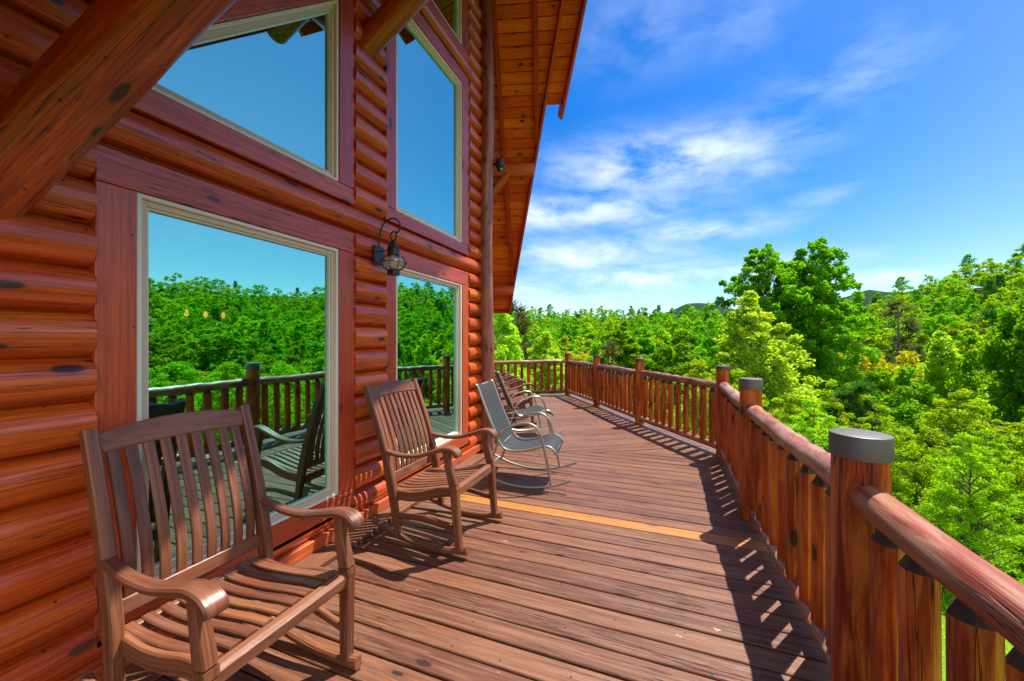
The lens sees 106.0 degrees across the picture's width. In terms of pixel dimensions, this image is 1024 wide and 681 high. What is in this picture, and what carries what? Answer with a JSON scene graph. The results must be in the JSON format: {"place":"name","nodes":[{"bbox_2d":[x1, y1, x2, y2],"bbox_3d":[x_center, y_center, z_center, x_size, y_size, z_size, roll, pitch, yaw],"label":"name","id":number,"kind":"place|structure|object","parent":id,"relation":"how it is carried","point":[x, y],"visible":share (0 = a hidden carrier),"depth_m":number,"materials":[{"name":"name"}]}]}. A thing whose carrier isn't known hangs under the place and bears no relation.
{"place":"outdoors","nodes":[
{"label":"outdoors","id":0,"kind":"place"},
{"bbox_2d":[511,0,1023,321],"label":"sky","id":1,"kind":"structure","parent":0,"point":[692,136],"materials":[{"name":"blue"}]},
{"bbox_2d":[559,287,981,327],"bbox_3d":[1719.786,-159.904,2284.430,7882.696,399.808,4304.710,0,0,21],"label":"hills","id":2,"kind":"structure","parent":0,"point":[868,294],"depth_m":2639.17,"materials":[{"name":"green plant"}]},
{"bbox_2d":[531,281,1023,680],"bbox_3d":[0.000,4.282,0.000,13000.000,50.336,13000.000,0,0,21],"label":"ground","id":3,"kind":"structure","parent":0,"point":[947,601],"depth_m":6.61,"materials":[{"name":"green plant"}]},
{"bbox_2d":[125,394,829,680],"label":"deck","id":4,"kind":"structure","parent":3,"relation":"on","point":[631,551],"depth_m":2.30,"materials":[{"name":"brown wood"}]},
{"bbox_2d":[78,404,364,680],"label":"rocking chair","id":5,"kind":"object","parent":4,"relation":"on","point":[197,605],"visible":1,"depth_m":1.55,"materials":[{"name":"brown wood"}]},
{"bbox_2d":[0,0,586,680],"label":"log cabin","id":6,"kind":"object","parent":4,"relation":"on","point":[202,202],"visible":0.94,"depth_m":2.23,"materials":[{"name":"brown wood"}]},
{"bbox_2d":[87,143,353,642],"bbox_3d":[-1.505,0.220,2.298,0.076,2.088,1.459,0,0,21],"label":"window","id":7,"kind":"structure","parent":6,"relation":"in","point":[210,296],"depth_m":2.11,"materials":[{"name":"clear glass"}]},
{"bbox_2d":[89,0,353,205],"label":"window","id":8,"kind":"structure","parent":6,"relation":"in","point":[269,86],"depth_m":2.40,"materials":[{"name":"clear glass"}]},
{"bbox_2d":[373,218,406,275],"bbox_3d":[-0.982,-0.761,3.126,0.266,0.465,0.212,0,0,21],"label":"wall lantern","id":9,"kind":"object","parent":6,"relation":"attached to","point":[393,249],"depth_m":3.11,"materials":[{"name":"black metal"}]},
{"bbox_2d":[381,245,468,481],"bbox_3d":[-0.839,0.220,4.044,0.076,2.088,1.535,0,0,21],"label":"window","id":10,"kind":"structure","parent":6,"relation":"in","point":[426,305],"depth_m":4.08,"materials":[{"name":"clear glass"}]},
{"bbox_2d":[381,12,468,255],"bbox_3d":[-0.839,-2.127,4.044,0.076,2.173,1.535,0,0,21],"label":"window","id":11,"kind":"structure","parent":6,"relation":"in","point":[427,91],"depth_m":3.98,"materials":[{"name":"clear glass"}]},
{"bbox_2d":[427,0,468,63],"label":"window","id":12,"kind":"structure","parent":6,"relation":"in","point":[453,15],"depth_m":4.53,"materials":[{"name":"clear glass"}]},
{"bbox_2d":[493,144,503,171],"bbox_3d":[-0.196,-2.439,5.159,0.193,0.382,0.116,0,0,21],"label":"security camera","id":13,"kind":"object","parent":6,"relation":"attached to","point":[499,164],"visible":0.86,"depth_m":5.11,"materials":[{"name":"black metal"}]},
{"bbox_2d":[363,378,502,555],"bbox_3d":[-0.590,0.886,2.983,0.881,1.116,0.656,0,0,22],"label":"rocking chair","id":14,"kind":"object","parent":4,"relation":"on","point":[436,483],"visible":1,"depth_m":2.91,"materials":[{"name":"brown wood"}]},
{"bbox_2d":[495,372,511,391],"bbox_3d":[-0.390,0.886,8.391,0.881,1.116,0.656,0,0,-11],"label":"rocking chair","id":15,"kind":"object","parent":4,"relation":"on","point":[505,380],"visible":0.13,"depth_m":8.24,"materials":[{"name":"brown wood"}]},
{"bbox_2d":[496,375,522,416],"bbox_3d":[-0.229,0.886,7.567,0.881,1.116,0.656,0,0,-11],"label":"rocking chair","id":16,"kind":"object","parent":4,"relation":"on","point":[512,392],"visible":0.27,"depth_m":7.35,"materials":[{"name":"brown wood"}]},
{"bbox_2d":[495,379,536,426],"bbox_3d":[-0.067,0.886,6.743,0.881,1.116,0.656,0,0,-11],"label":"rocking chair","id":17,"kind":"object","parent":4,"relation":"on","point":[515,400],"visible":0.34,"depth_m":6.52,"materials":[{"name":"brown wood"}]},
{"bbox_2d":[475,379,576,488],"bbox_3d":[0.162,0.946,4.062,0.986,1.006,0.599,0,0,15],"label":"sling rocker","id":18,"kind":"object","parent":4,"relation":"on","point":[508,439],"visible":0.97,"depth_m":4.06,"materials":[{"name":"fabric"}]},
{"bbox_2d":[495,371,562,433],"bbox_3d":[0.222,0.946,5.882,0.986,1.006,0.599,0,0,-11],"label":"sling rocker","id":19,"kind":"object","parent":4,"relation":"on","point":[536,407],"visible":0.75,"depth_m":5.86,"materials":[{"name":"fabric"}]},
{"bbox_2d":[494,353,1023,680],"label":"log railing","id":20,"kind":"object","parent":4,"relation":"on","point":[841,529],"visible":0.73,"depth_m":1.41,"materials":[{"name":"brown wood"}]},
{"bbox_2d":[494,313,534,394],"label":"young tree","id":21,"kind":"object","parent":3,"relation":"on","point":[508,350],"visible":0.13,"depth_m":18.85,"materials":[{"name":"green plant"}]},
{"bbox_2d":[506,300,539,384],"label":"bare pine tree","id":22,"kind":"object","parent":3,"relation":"on","point":[523,324],"visible":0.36,"depth_m":39.79,"materials":[{"name":"green plant"}]},
{"bbox_2d":[510,357,541,393],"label":"broadleaf tree","id":23,"kind":"object","parent":3,"relation":"on","point":[531,379],"visible":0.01,"depth_m":22.52,"materials":[{"name":"green plant"}]},
{"bbox_2d":[523,331,564,393],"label":"young tree","id":24,"kind":"object","parent":3,"relation":"on","point":[538,349],"visible":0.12,"depth_m":25.54,"materials":[{"name":"green plant"}]},
{"bbox_2d":[558,335,578,352],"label":"broadleaf tree","id":25,"kind":"object","parent":3,"relation":"on","point":[561,346],"visible":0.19,"depth_m":91.85,"materials":[{"name":"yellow plant"}]},
{"bbox_2d":[558,344,578,357],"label":"broadleaf tree","id":26,"kind":"object","parent":3,"relation":"on","point":[572,346],"visible":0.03,"depth_m":66.62,"materials":[{"name":"green plant"}]},
{"bbox_2d":[562,334,579,353],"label":"broadleaf tree","id":27,"kind":"object","parent":3,"relation":"on","point":[571,340],"visible":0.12,"depth_m":98.22,"materials":[{"name":"green plant"}]},
{"bbox_2d":[571,347,589,364],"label":"broadleaf tree","id":28,"kind":"object","parent":3,"relation":"on","point":[587,349],"visible":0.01,"depth_m":49.29,"materials":[{"name":"green plant"}]},
{"bbox_2d":[579,339,599,351],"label":"broadleaf tree","id":29,"kind":"object","parent":3,"relation":"on","point":[588,342],"visible":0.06,"depth_m":88.34,"materials":[{"name":"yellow plant"}]},
{"bbox_2d":[585,332,600,346],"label":"broadleaf tree","id":30,"kind":"object","parent":3,"relation":"on","point":[591,336],"visible":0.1,"depth_m":93.08,"materials":[{"name":"green plant"}]},
{"bbox_2d":[564,349,623,405],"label":"broadleaf tree","id":31,"kind":"object","parent":3,"relation":"on","point":[583,356],"visible":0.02,"depth_m":40.38,"materials":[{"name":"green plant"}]},
{"bbox_2d":[597,339,623,406],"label":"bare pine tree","id":32,"kind":"object","parent":3,"relation":"on","point":[613,350],"visible":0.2,"depth_m":22.48,"materials":[{"name":"green plant"}]},
{"bbox_2d":[585,342,648,410],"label":"broadleaf tree","id":33,"kind":"object","parent":3,"relation":"on","point":[594,351],"visible":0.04,"depth_m":32.42,"materials":[{"name":"green plant"}]},
{"bbox_2d":[605,319,648,408],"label":"young tree","id":34,"kind":"object","parent":3,"relation":"on","point":[629,346],"visible":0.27,"depth_m":41.64,"materials":[{"name":"green plant"}]},
{"bbox_2d":[634,326,660,382],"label":"young tree","id":35,"kind":"object","parent":3,"relation":"on","point":[648,347],"visible":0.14,"depth_m":43.14,"materials":[{"name":"green plant"}]},
{"bbox_2d":[654,340,674,352],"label":"broadleaf tree","id":36,"kind":"object","parent":3,"relation":"on","point":[658,343],"visible":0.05,"depth_m":79.00,"materials":[{"name":"green plant"}]},
{"bbox_2d":[658,334,675,385],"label":"young tree","id":37,"kind":"object","parent":3,"relation":"on","point":[669,357],"visible":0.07,"depth_m":41.79,"materials":[{"name":"green plant"}]},
{"bbox_2d":[628,328,715,424],"bbox_3d":[10.964,4.711,24.958,7.496,11.042,7.554,0,0,35],"label":"broadleaf tree","id":38,"kind":"object","parent":3,"relation":"on","point":[685,356],"visible":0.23,"depth_m":24.81,"materials":[{"name":"green plant"}]},
{"bbox_2d":[660,348,702,424],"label":"broadleaf tree","id":39,"kind":"object","parent":3,"relation":"on","point":[672,360],"depth_m":28.96,"materials":[{"name":"green plant"}]},
{"bbox_2d":[666,359,715,438],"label":"sapling","id":40,"kind":"object","parent":3,"relation":"on","point":[705,375],"visible":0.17,"depth_m":10.25,"materials":[{"name":"green plant"}]},
{"bbox_2d":[684,336,697,346],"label":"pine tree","id":41,"kind":"object","parent":3,"relation":"on","point":[692,340],"visible":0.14,"depth_m":86.98,"materials":[{"name":"green plant"}]},
{"bbox_2d":[674,369,715,435],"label":"sapling","id":42,"kind":"object","parent":3,"relation":"on","point":[708,390],"depth_m":12.06,"materials":[{"name":"green plant"}]},
{"bbox_2d":[690,350,701,359],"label":"broadleaf tree","id":43,"kind":"object","parent":3,"relation":"on","point":[698,357],"visible":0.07,"depth_m":77.14,"materials":[{"name":"green plant"}]},
{"bbox_2d":[691,344,719,359],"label":"broadleaf tree","id":44,"kind":"object","parent":3,"relation":"on","point":[714,348],"visible":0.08,"depth_m":79.98,"materials":[{"name":"green plant"}]},
{"bbox_2d":[667,290,831,444],"bbox_3d":[9.519,2.555,15.348,7.264,9.225,6.593,0,0,-3],"label":"young tree","id":45,"kind":"object","parent":3,"relation":"on","point":[749,347],"visible":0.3,"depth_m":14.91,"materials":[{"name":"green plant"}]},
{"bbox_2d":[731,368,783,423],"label":"sapling","id":46,"kind":"object","parent":3,"relation":"on","point":[735,386],"visible":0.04,"depth_m":12.25,"materials":[{"name":"green plant"}]},
{"bbox_2d":[493,243,1023,371],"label":"forest","id":47,"kind":"object","parent":3,"relation":"on","point":[959,296],"visible":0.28,"depth_m":123.58,"materials":[{"name":"green plant"}]},
{"bbox_2d":[772,392,817,441],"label":"sapling","id":48,"kind":"object","parent":3,"relation":"on","point":[791,409],"visible":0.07,"depth_m":11.22,"materials":[{"name":"green plant"}]},
{"bbox_2d":[695,236,897,420],"bbox_3d":[18.107,2.618,24.738,11.334,18.396,9.223,0,0,-13],"label":"tulip tree","id":49,"kind":"object","parent":3,"relation":"on","point":[795,288],"visible":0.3,"depth_m":23.40,"materials":[{"name":"green plant"}]},
{"bbox_2d":[786,398,846,451],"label":"sapling","id":50,"kind":"object","parent":3,"relation":"on","point":[805,428],"visible":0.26,"depth_m":8.85,"materials":[{"name":"green plant"}]},
{"bbox_2d":[813,379,837,422],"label":"sapling","id":51,"kind":"object","parent":3,"relation":"on","point":[829,383],"visible":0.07,"depth_m":15.73,"materials":[{"name":"green plant"}]},
{"bbox_2d":[839,341,864,355],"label":"broadleaf tree","id":52,"kind":"object","parent":3,"relation":"on","point":[844,352],"visible":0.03,"depth_m":68.13,"materials":[{"name":"green plant"}]},
{"bbox_2d":[809,390,896,455],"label":"sapling","id":53,"kind":"object","parent":3,"relation":"on","point":[833,402],"visible":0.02,"depth_m":14.74,"materials":[{"name":"green plant"}]},
{"bbox_2d":[815,402,891,463],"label":"sapling","id":54,"kind":"object","parent":3,"relation":"on","point":[843,420],"visible":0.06,"depth_m":10.84,"materials":[{"name":"green plant"}]},
{"bbox_2d":[815,379,917,507],"bbox_3d":[10.380,3.724,11.652,2.709,5.116,2.911,0,0,-10],"label":"tree","id":55,"kind":"object","parent":3,"relation":"on","point":[849,397],"visible":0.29,"depth_m":11.40,"materials":[{"name":"green plant"}]},
{"bbox_2d":[816,382,918,493],"bbox_3d":[11.832,4.203,13.166,3.502,5.510,2.952,0,0,-4],"label":"sapling","id":56,"kind":"object","parent":3,"relation":"on","point":[824,403],"visible":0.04,"depth_m":13.19,"materials":[{"name":"green plant"}]},
{"bbox_2d":[840,332,910,375],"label":"broadleaf tree","id":57,"kind":"object","parent":3,"relation":"on","point":[874,342],"visible":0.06,"depth_m":61.73,"materials":[{"name":"green plant"}]},
{"bbox_2d":[838,350,924,420],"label":"broadleaf tree","id":58,"kind":"object","parent":3,"relation":"on","point":[865,365],"visible":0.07,"depth_m":27.52,"materials":[{"name":"plant"}]},
{"bbox_2d":[855,403,935,516],"bbox_3d":[8.987,3.556,9.399,2.088,4.018,1.760,0,0,25],"label":"sapling","id":59,"kind":"object","parent":3,"relation":"on","point":[902,486],"visible":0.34,"depth_m":9.23,"materials":[{"name":"green plant"}]},
{"bbox_2d":[836,364,955,476],"bbox_3d":[20.795,6.588,22.439,7.239,10.464,8.010,0,0,-37],"label":"broadleaf tree","id":60,"kind":"object","parent":3,"relation":"on","point":[884,388],"visible":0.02,"depth_m":21.97,"materials":[{"name":"green plant"}]},
{"bbox_2d":[881,415,916,480],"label":"sapling","id":61,"kind":"object","parent":3,"relation":"on","point":[892,417],"depth_m":14.26,"materials":[{"name":"green plant"}]},
{"bbox_2d":[879,298,929,375],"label":"bare pine tree","id":62,"kind":"object","parent":3,"relation":"on","point":[911,323],"visible":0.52,"depth_m":43.52,"materials":[{"name":"green plant"}]},
{"bbox_2d":[910,343,926,367],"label":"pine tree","id":63,"kind":"object","parent":3,"relation":"on","point":[919,349],"visible":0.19,"depth_m":63.54,"materials":[{"name":"green plant"}]},
{"bbox_2d":[892,425,963,524],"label":"sapling","id":64,"kind":"object","parent":3,"relation":"on","point":[922,479],"visible":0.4,"depth_m":10.76,"materials":[{"name":"green plant"}]},
{"bbox_2d":[901,325,979,369],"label":"broadleaf tree","id":65,"kind":"object","parent":3,"relation":"on","point":[952,331],"visible":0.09,"depth_m":65.47,"materials":[{"name":"green plant"}]},
{"bbox_2d":[867,366,1022,515],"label":"broadleaf tree","id":66,"kind":"object","parent":3,"relation":"on","point":[907,414],"visible":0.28,"depth_m":17.52,"materials":[{"name":"green plant"}]},
{"bbox_2d":[895,330,1022,553],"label":"young tree","id":67,"kind":"object","parent":3,"relation":"on","point":[941,355],"visible":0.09,"depth_m":21.63,"materials":[{"name":"green plant"}]},
{"bbox_2d":[896,397,1023,537],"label":"sapling","id":68,"kind":"object","parent":3,"relation":"on","point":[999,438],"visible":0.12,"depth_m":11.90,"materials":[{"name":"green plant"}]},
{"bbox_2d":[897,388,1023,530],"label":"sapling","id":69,"kind":"object","parent":3,"relation":"on","point":[941,415],"visible":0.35,"depth_m":11.32,"materials":[{"name":"green plant"}]},
{"bbox_2d":[904,519,1023,608],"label":"undergrowth","id":70,"kind":"object","parent":3,"relation":"on","point":[1017,574],"visible":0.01,"depth_m":9.52,"materials":[{"name":"green plant"}]},
{"bbox_2d":[911,434,1021,566],"bbox_3d":[9.745,3.709,8.279,1.636,3.448,1.650,0,0,-12],"label":"sapling","id":71,"kind":"object","parent":3,"relation":"on","point":[956,450],"visible":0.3,"depth_m":8.20,"materials":[{"name":"green plant"}]},
{"bbox_2d":[915,432,1023,570],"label":"sapling","id":72,"kind":"object","parent":3,"relation":"on","point":[972,502],"visible":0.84,"depth_m":7.19,"materials":[{"name":"green plant"}]},
{"bbox_2d":[946,328,993,380],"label":"broadleaf tree","id":73,"kind":"object","parent":3,"relation":"on","point":[965,332],"visible":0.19,"depth_m":60.01,"materials":[{"name":"green plant"}]},
{"bbox_2d":[924,404,1023,543],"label":"sapling","id":74,"kind":"object","parent":3,"relation":"on","point":[994,421],"visible":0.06,"depth_m":12.95,"materials":[{"name":"green plant"}]},
{"bbox_2d":[942,592,1010,678],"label":"grass","id":75,"kind":"structure","parent":3,"relation":"on","point":[944,619],"depth_m":6.21,"materials":[{"name":"green plant"}]},
{"bbox_2d":[933,428,1023,557],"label":"sapling","id":76,"kind":"object","parent":3,"relation":"on","point":[1018,465],"visible":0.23,"depth_m":9.22,"materials":[{"name":"green plant"}]},
{"bbox_2d":[968,370,988,382],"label":"broadleaf tree","id":77,"kind":"object","parent":3,"relation":"on","point":[976,372],"visible":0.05,"depth_m":52.08,"materials":[{"name":"green plant"}]},
{"bbox_2d":[934,291,1023,551],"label":"broadleaf tree","id":78,"kind":"object","parent":3,"relation":"on","point":[1008,399],"visible":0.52,"depth_m":18.20,"materials":[{"name":"green plant"}]},
{"bbox_2d":[963,320,1013,371],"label":"broadleaf tree","id":79,"kind":"object","parent":3,"relation":"on","point":[983,324],"visible":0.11,"depth_m":63.74,"materials":[{"name":"green plant"}]},
{"bbox_2d":[978,367,1002,385],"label":"broadleaf tree","id":80,"kind":"object","parent":3,"relation":"on","point":[983,373],"visible":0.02,"depth_m":48.96,"materials":[{"name":"green plant"}]},
{"bbox_2d":[981,375,1000,401],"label":"broadleaf tree","id":81,"kind":"object","parent":3,"relation":"on","point":[994,385],"visible":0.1,"depth_m":41.78,"materials":[{"name":"green plant"}]},
{"bbox_2d":[981,348,1017,380],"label":"broadleaf tree","id":82,"kind":"object","parent":3,"relation":"on","point":[1005,355],"depth_m":53.92,"materials":[{"name":"green plant"}]},
{"bbox_2d":[986,418,1023,535],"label":"sapling","id":83,"kind":"object","parent":3,"relation":"on","point":[1019,448],"visible":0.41,"depth_m":11.60,"materials":[{"name":"green plant"}]},
{"bbox_2d":[1004,490,1023,566],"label":"broadleaf tree","id":84,"kind":"object","parent":3,"relation":"on","point":[1020,565],"visible":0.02,"depth_m":17.84,"materials":[{"name":"green plant"}]},
{"bbox_2d":[1007,500,1023,535],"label":"sapling","id":85,"kind":"object","parent":3,"relation":"on","point":[1018,513],"visible":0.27,"depth_m":7.71,"materials":[{"name":"green plant"}]},
{"bbox_2d":[1015,456,1023,534],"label":"sapling","id":86,"kind":"object","parent":3,"relation":"on","point":[1021,483],"visible":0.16,"depth_m":10.43,"materials":[{"name":"green plant"}]}
]}

